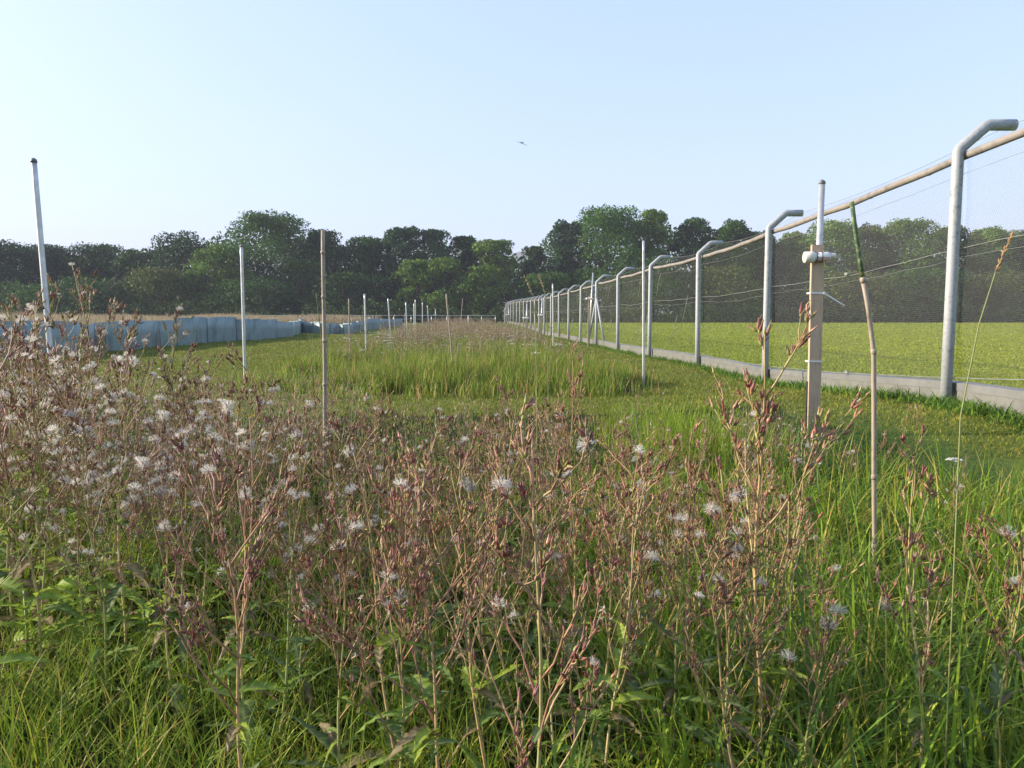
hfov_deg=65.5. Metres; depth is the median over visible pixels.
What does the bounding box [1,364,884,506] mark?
seeding weeds
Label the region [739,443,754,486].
seeding weed
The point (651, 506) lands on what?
seeding weed
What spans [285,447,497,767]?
seeding weed
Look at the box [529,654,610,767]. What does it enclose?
coarse grass plant
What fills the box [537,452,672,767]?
seeding weed
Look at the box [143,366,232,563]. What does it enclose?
seeding weed
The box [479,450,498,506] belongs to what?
seeding weed
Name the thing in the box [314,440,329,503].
seeding weed
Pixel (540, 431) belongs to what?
seeding weed
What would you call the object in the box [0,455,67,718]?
seeding weed
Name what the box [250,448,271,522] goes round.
seeding weed
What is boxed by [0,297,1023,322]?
undergrowth
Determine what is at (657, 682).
seeding weed
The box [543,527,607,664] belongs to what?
seeding weed
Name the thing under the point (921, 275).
tree
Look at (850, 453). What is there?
seeding weed
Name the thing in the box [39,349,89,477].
seeding weed
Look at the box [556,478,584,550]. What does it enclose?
seeding weed
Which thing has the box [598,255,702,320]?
tree
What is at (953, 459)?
yarrow flower
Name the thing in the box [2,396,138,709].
seeding weed
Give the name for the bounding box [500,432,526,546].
seeding weed
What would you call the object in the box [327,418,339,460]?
seeding weed
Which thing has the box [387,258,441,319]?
tree
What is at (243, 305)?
metal pole
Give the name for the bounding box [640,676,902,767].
coarse grass plant
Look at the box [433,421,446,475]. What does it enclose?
seeding weed
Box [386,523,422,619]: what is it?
seeding weed
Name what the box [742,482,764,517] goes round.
seeding weed
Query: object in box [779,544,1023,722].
coarse grass plant
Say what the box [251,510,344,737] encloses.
seeding weed
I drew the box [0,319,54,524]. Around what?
seeding weed
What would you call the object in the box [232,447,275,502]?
seeding weed
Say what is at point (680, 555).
seeding weed
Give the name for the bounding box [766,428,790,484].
seeding weed
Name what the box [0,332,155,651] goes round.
seeding weed
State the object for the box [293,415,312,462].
seeding weed
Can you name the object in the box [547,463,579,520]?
seeding weed
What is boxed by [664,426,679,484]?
seeding weed
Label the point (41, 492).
seeding weed
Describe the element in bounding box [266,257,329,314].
tree
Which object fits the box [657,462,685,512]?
seeding weed
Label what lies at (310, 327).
sheet barrier
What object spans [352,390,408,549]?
seeding weed
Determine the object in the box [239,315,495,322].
wire fence
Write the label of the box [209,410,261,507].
seeding weed
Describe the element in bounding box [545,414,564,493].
seeding weed
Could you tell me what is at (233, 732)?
seeding weed
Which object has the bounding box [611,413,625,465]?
seeding weed
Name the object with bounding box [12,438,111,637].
seeding weed
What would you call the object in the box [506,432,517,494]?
seeding weed
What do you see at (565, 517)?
seeding weed
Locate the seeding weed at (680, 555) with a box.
[665,517,693,581]
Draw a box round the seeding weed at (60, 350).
[43,343,98,515]
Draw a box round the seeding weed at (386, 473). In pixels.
[373,461,393,518]
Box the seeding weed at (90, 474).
[23,433,123,681]
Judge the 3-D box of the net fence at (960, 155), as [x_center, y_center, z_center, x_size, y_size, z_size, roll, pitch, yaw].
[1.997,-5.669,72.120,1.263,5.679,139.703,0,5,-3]
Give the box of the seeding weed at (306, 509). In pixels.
[287,495,327,599]
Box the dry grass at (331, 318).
[0,310,382,355]
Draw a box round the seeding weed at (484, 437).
[480,434,542,611]
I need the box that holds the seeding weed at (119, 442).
[75,384,145,495]
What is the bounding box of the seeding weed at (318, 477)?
[304,443,327,506]
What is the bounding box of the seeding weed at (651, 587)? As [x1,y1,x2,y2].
[612,549,660,722]
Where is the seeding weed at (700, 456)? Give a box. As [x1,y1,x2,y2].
[687,443,709,499]
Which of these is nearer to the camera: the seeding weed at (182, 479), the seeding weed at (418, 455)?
the seeding weed at (182, 479)
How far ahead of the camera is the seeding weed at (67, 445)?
4.67 m
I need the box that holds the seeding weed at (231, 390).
[166,341,270,605]
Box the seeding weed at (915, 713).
[874,424,958,767]
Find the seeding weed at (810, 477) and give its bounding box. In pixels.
[752,434,822,589]
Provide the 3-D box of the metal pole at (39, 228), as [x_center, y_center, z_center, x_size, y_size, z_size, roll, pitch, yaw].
[-4.697,-0.817,8.026,0.175,2.870,0.065,0,5,0]
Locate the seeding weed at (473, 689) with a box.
[402,413,571,767]
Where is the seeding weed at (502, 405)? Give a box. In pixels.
[482,391,526,475]
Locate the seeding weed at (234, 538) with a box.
[196,454,263,624]
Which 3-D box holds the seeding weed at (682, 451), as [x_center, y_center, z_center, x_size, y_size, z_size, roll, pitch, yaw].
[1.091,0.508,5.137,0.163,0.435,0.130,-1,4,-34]
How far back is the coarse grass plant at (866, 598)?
2.36 m
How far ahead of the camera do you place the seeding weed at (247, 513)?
3.55 m
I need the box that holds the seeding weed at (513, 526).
[475,405,537,579]
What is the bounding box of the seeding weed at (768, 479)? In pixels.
[753,462,777,506]
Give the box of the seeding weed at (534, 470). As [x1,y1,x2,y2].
[519,446,546,506]
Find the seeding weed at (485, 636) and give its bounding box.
[440,441,565,751]
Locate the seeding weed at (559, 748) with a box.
[500,552,588,767]
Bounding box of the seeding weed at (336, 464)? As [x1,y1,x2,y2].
[292,408,380,679]
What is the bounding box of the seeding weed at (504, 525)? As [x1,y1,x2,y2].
[495,497,511,548]
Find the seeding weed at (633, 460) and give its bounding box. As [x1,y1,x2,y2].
[574,422,650,604]
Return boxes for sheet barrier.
[0,317,303,358]
[302,318,402,333]
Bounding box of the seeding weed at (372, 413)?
[357,386,386,503]
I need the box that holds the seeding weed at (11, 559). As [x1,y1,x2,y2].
[0,351,55,635]
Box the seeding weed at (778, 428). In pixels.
[767,415,790,448]
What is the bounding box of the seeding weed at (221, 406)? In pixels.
[207,382,231,444]
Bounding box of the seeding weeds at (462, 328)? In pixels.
[317,316,587,362]
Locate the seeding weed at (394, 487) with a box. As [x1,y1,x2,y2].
[384,467,406,524]
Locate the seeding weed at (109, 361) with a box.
[40,354,147,551]
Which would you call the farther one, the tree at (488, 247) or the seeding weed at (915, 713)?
the tree at (488, 247)
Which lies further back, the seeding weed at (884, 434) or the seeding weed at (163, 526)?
the seeding weed at (884, 434)
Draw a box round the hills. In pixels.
[81,229,1023,322]
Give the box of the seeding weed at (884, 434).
[877,429,895,491]
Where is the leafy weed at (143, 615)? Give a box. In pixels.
[92,585,194,679]
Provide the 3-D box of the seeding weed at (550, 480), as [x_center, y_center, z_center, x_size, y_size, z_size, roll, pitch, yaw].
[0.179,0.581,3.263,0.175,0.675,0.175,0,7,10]
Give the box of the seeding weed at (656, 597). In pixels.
[609,532,687,711]
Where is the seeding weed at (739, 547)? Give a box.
[676,447,865,741]
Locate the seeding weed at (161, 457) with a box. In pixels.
[137,410,194,548]
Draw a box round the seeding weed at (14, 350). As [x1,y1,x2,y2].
[0,299,77,578]
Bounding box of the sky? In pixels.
[0,0,1023,274]
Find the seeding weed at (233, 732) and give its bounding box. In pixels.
[157,433,297,767]
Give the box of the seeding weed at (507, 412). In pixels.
[441,375,551,651]
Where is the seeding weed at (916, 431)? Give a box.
[910,403,925,451]
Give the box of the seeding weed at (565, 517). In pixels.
[538,497,580,578]
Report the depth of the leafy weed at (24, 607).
2.63 m
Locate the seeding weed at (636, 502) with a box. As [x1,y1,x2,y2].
[626,482,647,545]
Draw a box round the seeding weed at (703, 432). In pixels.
[690,417,712,488]
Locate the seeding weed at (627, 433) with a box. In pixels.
[619,415,635,481]
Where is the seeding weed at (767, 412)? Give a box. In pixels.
[702,300,871,767]
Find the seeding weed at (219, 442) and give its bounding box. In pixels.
[206,429,232,526]
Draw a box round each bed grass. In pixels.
[0,389,1023,767]
[227,322,665,400]
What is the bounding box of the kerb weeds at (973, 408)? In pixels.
[546,335,1023,432]
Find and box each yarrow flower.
[816,462,821,524]
[945,457,963,550]
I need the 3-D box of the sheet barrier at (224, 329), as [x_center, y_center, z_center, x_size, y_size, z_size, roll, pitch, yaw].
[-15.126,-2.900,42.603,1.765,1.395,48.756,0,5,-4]
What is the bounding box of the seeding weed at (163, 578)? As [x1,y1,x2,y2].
[137,419,189,604]
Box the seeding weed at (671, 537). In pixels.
[658,497,690,621]
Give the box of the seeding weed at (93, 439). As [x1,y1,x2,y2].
[55,435,122,619]
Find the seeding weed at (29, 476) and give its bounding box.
[0,408,56,607]
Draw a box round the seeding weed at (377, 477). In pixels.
[311,416,415,609]
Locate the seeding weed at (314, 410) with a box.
[306,381,337,483]
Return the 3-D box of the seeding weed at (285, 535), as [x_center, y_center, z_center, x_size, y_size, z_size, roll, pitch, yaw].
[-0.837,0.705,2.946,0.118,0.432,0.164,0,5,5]
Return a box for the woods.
[0,216,1013,322]
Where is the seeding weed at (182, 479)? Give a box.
[130,418,206,573]
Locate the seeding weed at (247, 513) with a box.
[235,484,266,554]
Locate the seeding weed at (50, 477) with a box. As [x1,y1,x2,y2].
[33,384,115,583]
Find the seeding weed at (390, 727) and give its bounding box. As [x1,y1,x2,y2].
[319,432,519,767]
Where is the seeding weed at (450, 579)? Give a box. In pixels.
[422,485,493,685]
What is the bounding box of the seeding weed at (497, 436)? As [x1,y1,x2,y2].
[465,421,510,552]
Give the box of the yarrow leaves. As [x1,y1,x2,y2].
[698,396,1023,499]
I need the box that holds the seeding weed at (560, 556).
[529,454,625,739]
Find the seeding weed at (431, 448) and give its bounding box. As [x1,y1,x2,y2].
[344,407,453,718]
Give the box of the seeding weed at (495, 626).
[453,488,545,763]
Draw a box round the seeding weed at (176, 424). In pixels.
[150,407,192,487]
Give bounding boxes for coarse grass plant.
[153,632,275,742]
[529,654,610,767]
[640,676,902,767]
[698,520,991,767]
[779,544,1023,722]
[782,535,972,673]
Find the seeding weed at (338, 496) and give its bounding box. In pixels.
[326,475,348,539]
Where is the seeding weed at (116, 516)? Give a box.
[93,400,129,537]
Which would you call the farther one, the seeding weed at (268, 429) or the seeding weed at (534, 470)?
the seeding weed at (268, 429)
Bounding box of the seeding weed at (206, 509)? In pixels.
[197,471,214,546]
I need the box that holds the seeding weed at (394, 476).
[384,461,406,523]
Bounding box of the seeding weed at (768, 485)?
[757,471,786,533]
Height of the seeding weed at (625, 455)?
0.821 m
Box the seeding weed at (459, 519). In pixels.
[443,489,469,577]
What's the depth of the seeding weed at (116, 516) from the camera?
3.95 m
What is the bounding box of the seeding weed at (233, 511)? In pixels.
[215,455,247,551]
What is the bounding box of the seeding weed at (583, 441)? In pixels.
[577,416,597,468]
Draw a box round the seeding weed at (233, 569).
[217,527,266,699]
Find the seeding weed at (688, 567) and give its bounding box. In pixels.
[661,512,723,695]
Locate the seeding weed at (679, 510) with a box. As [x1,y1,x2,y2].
[653,464,703,591]
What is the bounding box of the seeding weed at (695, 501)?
[677,477,706,554]
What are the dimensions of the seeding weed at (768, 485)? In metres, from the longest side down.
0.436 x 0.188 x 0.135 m
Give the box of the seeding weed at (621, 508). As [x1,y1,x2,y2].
[609,477,637,573]
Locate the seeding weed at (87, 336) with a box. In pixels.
[38,262,193,559]
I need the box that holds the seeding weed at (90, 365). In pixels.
[0,322,134,640]
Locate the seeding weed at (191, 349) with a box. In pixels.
[97,303,219,567]
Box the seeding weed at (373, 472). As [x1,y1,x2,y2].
[358,448,377,513]
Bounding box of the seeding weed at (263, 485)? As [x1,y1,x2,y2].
[243,434,283,540]
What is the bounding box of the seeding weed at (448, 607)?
[394,461,465,707]
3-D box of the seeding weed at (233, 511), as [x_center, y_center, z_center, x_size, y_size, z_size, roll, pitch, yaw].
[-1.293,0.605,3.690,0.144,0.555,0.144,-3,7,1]
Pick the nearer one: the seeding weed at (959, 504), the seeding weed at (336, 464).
the seeding weed at (336, 464)
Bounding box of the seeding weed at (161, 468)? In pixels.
[91,428,219,664]
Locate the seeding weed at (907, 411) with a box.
[895,403,911,451]
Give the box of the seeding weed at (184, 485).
[113,392,236,666]
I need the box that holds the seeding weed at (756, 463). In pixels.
[721,440,773,572]
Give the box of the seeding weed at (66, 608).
[0,315,97,704]
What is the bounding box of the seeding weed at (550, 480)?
[535,444,576,598]
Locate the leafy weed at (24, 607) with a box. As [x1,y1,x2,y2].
[0,575,74,653]
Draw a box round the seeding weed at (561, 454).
[513,342,655,613]
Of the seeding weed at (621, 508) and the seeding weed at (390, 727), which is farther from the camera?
the seeding weed at (621, 508)
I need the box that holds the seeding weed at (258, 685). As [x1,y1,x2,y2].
[196,403,360,767]
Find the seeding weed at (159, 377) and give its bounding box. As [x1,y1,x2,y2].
[154,368,179,437]
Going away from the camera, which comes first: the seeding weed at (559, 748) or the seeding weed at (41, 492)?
the seeding weed at (559, 748)
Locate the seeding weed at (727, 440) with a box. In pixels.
[716,426,739,470]
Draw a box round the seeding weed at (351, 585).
[321,508,382,705]
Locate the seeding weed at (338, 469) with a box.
[326,447,345,512]
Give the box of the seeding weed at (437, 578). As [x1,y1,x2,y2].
[388,472,472,623]
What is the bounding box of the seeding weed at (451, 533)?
[438,490,470,584]
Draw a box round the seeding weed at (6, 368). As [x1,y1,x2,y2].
[0,342,36,452]
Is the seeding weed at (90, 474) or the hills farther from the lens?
the hills
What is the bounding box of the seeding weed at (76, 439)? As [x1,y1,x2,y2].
[49,392,105,518]
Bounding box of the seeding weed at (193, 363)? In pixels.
[174,348,231,512]
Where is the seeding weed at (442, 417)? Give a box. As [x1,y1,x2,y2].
[429,407,450,478]
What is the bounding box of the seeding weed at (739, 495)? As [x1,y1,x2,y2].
[677,460,789,767]
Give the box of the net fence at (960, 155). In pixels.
[501,119,1023,401]
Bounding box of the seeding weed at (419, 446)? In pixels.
[417,444,444,523]
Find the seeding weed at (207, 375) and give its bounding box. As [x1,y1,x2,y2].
[188,352,227,502]
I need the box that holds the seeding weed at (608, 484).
[580,451,628,613]
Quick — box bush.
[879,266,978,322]
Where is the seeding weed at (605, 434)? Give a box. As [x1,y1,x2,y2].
[597,416,611,468]
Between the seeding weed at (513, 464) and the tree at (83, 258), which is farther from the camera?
the tree at (83, 258)
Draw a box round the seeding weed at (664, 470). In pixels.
[656,445,679,493]
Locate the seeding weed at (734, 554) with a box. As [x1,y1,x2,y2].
[691,477,804,690]
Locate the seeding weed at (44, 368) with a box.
[26,336,82,464]
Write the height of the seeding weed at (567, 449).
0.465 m
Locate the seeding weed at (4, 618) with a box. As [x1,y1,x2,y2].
[0,616,21,622]
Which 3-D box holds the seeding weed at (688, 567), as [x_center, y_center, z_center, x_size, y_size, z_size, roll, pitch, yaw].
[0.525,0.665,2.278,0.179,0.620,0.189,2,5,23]
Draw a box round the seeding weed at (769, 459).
[751,442,775,501]
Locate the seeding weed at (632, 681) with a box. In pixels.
[566,427,682,767]
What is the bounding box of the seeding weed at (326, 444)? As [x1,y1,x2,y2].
[296,394,381,545]
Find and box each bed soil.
[287,388,634,393]
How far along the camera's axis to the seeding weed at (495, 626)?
1.98 m
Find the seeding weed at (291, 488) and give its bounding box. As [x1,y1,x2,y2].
[274,451,297,531]
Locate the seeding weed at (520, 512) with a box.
[507,460,535,562]
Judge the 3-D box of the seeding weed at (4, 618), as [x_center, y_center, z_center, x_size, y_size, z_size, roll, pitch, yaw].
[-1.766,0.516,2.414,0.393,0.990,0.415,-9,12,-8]
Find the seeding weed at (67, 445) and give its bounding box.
[41,389,105,505]
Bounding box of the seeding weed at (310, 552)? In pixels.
[283,505,328,636]
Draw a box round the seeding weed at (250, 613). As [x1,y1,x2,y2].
[205,430,286,677]
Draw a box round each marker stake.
[523,303,528,335]
[538,296,543,340]
[586,272,593,346]
[802,179,844,435]
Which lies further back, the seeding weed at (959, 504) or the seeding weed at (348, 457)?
the seeding weed at (348, 457)
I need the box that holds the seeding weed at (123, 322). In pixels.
[66,298,178,557]
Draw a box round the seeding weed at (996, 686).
[929,510,1023,767]
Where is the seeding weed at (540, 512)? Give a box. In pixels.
[523,493,564,547]
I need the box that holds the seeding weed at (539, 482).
[528,453,547,526]
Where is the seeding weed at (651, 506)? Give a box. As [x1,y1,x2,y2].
[642,478,654,531]
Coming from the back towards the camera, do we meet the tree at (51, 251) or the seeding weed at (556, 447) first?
the tree at (51, 251)
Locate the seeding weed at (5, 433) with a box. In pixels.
[0,367,25,507]
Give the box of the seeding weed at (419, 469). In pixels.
[408,461,442,553]
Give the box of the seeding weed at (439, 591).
[416,522,452,639]
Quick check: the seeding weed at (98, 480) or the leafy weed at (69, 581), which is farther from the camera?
the seeding weed at (98, 480)
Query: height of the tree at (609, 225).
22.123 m
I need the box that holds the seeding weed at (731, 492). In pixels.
[718,469,735,535]
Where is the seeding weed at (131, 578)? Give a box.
[106,412,178,620]
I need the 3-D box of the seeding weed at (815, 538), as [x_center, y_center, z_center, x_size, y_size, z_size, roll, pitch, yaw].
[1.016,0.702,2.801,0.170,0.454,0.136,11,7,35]
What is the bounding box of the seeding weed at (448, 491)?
[439,470,460,545]
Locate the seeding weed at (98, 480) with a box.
[59,432,126,590]
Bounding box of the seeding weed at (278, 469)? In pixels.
[263,416,323,634]
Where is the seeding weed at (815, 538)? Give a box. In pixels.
[779,523,831,616]
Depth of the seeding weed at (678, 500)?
3.73 m
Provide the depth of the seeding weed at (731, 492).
3.68 m
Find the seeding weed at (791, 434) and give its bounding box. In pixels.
[782,424,797,453]
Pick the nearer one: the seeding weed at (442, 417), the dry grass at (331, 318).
the seeding weed at (442, 417)
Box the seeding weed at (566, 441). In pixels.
[557,422,573,470]
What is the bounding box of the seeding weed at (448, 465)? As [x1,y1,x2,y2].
[439,445,458,504]
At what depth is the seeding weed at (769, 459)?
4.63 m
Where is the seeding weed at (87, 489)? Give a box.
[17,378,130,664]
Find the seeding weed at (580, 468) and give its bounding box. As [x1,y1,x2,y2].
[571,449,591,511]
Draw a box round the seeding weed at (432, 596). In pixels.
[397,539,453,647]
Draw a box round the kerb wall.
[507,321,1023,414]
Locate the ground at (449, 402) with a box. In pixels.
[2,323,1023,502]
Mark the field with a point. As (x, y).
(823, 347)
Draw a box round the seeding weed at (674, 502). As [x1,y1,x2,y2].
[650,479,686,564]
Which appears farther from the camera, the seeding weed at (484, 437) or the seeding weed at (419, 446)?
the seeding weed at (419, 446)
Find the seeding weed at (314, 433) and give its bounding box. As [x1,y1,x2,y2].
[306,416,321,468]
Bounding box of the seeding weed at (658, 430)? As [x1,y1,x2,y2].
[646,418,663,461]
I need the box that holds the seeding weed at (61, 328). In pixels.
[0,310,110,574]
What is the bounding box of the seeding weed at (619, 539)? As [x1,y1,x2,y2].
[561,465,665,767]
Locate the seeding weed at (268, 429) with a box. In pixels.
[262,427,280,478]
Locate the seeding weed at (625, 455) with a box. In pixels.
[572,423,679,613]
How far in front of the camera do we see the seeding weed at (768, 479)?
4.08 m
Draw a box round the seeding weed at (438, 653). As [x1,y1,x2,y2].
[363,468,517,753]
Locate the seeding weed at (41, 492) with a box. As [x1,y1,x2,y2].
[14,357,89,537]
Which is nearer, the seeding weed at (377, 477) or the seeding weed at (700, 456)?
the seeding weed at (377, 477)
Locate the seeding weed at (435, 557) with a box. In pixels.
[420,511,455,603]
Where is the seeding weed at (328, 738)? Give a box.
[283,482,402,767]
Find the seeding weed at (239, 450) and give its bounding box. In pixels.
[230,429,241,479]
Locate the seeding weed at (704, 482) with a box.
[697,458,716,522]
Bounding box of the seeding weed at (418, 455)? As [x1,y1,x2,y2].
[407,437,428,480]
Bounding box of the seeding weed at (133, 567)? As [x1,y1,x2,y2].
[49,326,196,687]
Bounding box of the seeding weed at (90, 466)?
[64,386,114,546]
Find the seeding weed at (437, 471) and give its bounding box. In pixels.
[423,452,441,520]
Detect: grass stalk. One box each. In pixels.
[524,275,536,591]
[538,274,548,626]
[944,231,1014,767]
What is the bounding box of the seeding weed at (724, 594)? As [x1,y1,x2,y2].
[666,529,810,767]
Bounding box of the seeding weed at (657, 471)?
[649,448,673,495]
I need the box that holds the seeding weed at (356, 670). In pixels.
[332,496,392,745]
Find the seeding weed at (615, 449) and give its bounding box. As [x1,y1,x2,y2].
[603,432,625,474]
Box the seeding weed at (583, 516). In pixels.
[567,481,596,570]
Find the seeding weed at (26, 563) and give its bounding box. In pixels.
[0,273,126,609]
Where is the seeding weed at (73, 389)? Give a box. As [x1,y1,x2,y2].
[42,361,101,457]
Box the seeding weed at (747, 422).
[741,410,754,438]
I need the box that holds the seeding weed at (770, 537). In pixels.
[736,463,814,722]
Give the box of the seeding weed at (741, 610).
[696,520,770,748]
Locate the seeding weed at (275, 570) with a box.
[262,504,294,606]
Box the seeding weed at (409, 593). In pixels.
[389,545,431,660]
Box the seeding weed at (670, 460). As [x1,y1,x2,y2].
[664,440,678,501]
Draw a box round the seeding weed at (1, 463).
[0,453,17,611]
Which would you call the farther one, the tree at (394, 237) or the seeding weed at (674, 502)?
the tree at (394, 237)
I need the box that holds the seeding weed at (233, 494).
[208,467,244,532]
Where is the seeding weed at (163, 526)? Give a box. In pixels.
[96,436,210,717]
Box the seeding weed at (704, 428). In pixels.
[697,417,710,457]
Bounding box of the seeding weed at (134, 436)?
[84,377,200,589]
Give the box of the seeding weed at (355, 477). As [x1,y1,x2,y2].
[344,449,363,510]
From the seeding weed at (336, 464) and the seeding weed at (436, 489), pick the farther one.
the seeding weed at (436, 489)
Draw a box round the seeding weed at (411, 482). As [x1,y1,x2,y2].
[403,462,428,517]
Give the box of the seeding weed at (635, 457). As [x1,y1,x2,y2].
[630,455,645,494]
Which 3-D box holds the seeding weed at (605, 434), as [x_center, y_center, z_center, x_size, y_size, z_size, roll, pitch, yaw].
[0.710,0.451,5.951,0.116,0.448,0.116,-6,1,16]
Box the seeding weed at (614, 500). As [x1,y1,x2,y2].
[602,485,638,602]
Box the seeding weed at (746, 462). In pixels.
[733,447,757,513]
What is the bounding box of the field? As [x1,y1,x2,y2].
[536,323,1023,387]
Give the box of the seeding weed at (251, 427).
[244,414,259,455]
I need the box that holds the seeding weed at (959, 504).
[939,476,970,555]
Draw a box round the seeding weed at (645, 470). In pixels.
[639,455,661,495]
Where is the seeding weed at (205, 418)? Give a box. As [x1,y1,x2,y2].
[98,376,278,645]
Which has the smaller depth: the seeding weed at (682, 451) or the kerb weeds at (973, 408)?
the seeding weed at (682, 451)
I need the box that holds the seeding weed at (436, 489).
[422,466,441,543]
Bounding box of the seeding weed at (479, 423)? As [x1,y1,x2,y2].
[478,419,492,461]
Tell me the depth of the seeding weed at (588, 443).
1.20 m
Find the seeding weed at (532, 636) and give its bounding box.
[509,466,573,691]
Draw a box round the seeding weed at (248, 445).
[156,376,318,754]
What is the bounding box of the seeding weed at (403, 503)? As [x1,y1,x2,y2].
[386,466,416,588]
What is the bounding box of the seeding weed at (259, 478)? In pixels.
[248,458,266,527]
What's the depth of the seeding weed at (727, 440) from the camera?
5.54 m
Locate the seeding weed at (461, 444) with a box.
[443,420,487,579]
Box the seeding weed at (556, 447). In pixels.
[550,421,563,476]
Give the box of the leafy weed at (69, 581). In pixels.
[46,573,117,655]
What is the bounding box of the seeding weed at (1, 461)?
[0,364,17,552]
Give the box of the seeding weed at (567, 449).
[562,431,576,486]
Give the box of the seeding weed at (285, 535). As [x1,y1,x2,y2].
[267,517,299,625]
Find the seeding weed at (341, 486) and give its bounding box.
[336,463,351,538]
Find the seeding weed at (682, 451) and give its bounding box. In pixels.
[675,432,696,490]
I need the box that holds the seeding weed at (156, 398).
[112,395,195,532]
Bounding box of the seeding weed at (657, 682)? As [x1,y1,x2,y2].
[607,421,763,761]
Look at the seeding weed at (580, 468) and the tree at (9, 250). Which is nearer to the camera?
the seeding weed at (580, 468)
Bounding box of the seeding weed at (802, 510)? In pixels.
[750,417,841,656]
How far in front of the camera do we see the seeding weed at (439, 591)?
2.85 m
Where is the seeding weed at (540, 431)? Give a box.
[525,398,554,490]
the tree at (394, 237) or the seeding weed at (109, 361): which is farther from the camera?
the tree at (394, 237)
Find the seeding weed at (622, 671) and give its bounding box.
[586,575,644,759]
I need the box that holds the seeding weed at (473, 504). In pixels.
[459,479,480,553]
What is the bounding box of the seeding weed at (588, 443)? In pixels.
[451,394,626,767]
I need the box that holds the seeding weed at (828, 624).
[765,576,863,767]
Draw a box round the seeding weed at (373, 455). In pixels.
[366,433,380,494]
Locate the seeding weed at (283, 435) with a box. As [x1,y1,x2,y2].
[266,420,296,497]
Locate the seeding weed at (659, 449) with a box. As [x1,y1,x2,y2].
[653,429,665,465]
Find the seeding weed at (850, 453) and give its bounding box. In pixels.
[836,443,860,509]
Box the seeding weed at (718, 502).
[704,486,735,552]
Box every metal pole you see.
[30,158,55,402]
[239,244,246,384]
[364,294,366,348]
[387,298,390,336]
[552,284,553,342]
[642,241,644,387]
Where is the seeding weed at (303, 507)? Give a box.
[267,471,322,552]
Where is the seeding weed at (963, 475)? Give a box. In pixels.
[944,455,970,515]
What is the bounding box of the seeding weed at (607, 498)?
[585,491,624,586]
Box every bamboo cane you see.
[316,293,322,350]
[320,230,326,497]
[348,299,350,358]
[446,294,452,363]
[849,201,877,594]
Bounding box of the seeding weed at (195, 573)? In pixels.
[153,417,231,600]
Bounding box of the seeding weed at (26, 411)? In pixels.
[0,340,66,525]
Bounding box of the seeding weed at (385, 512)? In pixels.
[372,483,395,572]
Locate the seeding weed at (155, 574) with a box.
[128,417,216,643]
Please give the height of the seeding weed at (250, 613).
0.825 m
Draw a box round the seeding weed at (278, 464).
[269,448,290,512]
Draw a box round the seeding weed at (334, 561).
[317,517,348,614]
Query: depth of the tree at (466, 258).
140.95 m
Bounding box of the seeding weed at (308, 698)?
[249,457,349,708]
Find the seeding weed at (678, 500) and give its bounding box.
[664,473,683,558]
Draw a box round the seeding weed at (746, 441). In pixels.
[742,424,757,468]
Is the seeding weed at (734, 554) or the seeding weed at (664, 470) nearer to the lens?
the seeding weed at (734, 554)
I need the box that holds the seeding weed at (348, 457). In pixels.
[330,451,353,514]
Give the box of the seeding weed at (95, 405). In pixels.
[49,350,137,541]
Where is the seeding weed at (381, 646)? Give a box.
[311,393,450,767]
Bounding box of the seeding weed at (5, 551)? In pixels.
[0,314,132,620]
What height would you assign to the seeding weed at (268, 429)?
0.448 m
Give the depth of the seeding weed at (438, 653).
2.00 m
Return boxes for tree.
[0,239,54,309]
[0,278,71,313]
[3,243,82,308]
[38,241,134,312]
[48,273,147,313]
[101,248,167,312]
[115,266,200,315]
[133,229,219,313]
[177,243,260,315]
[202,209,319,313]
[202,276,290,314]
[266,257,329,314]
[285,228,349,309]
[303,269,398,318]
[325,235,392,318]
[376,225,423,320]
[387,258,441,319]
[408,228,458,319]
[419,256,474,321]
[448,235,479,318]
[456,263,512,321]
[465,239,525,317]
[510,270,587,322]
[515,245,549,321]
[539,219,595,321]
[573,202,650,322]
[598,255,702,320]
[625,208,676,322]
[665,217,721,322]
[685,262,771,322]
[694,218,761,322]
[737,230,790,322]
[770,231,814,322]
[793,218,879,317]
[795,269,906,322]
[840,222,903,321]
[862,217,947,322]
[913,225,988,322]
[957,265,1023,322]
[959,225,1023,321]
[995,229,1023,316]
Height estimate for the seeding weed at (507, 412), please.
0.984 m

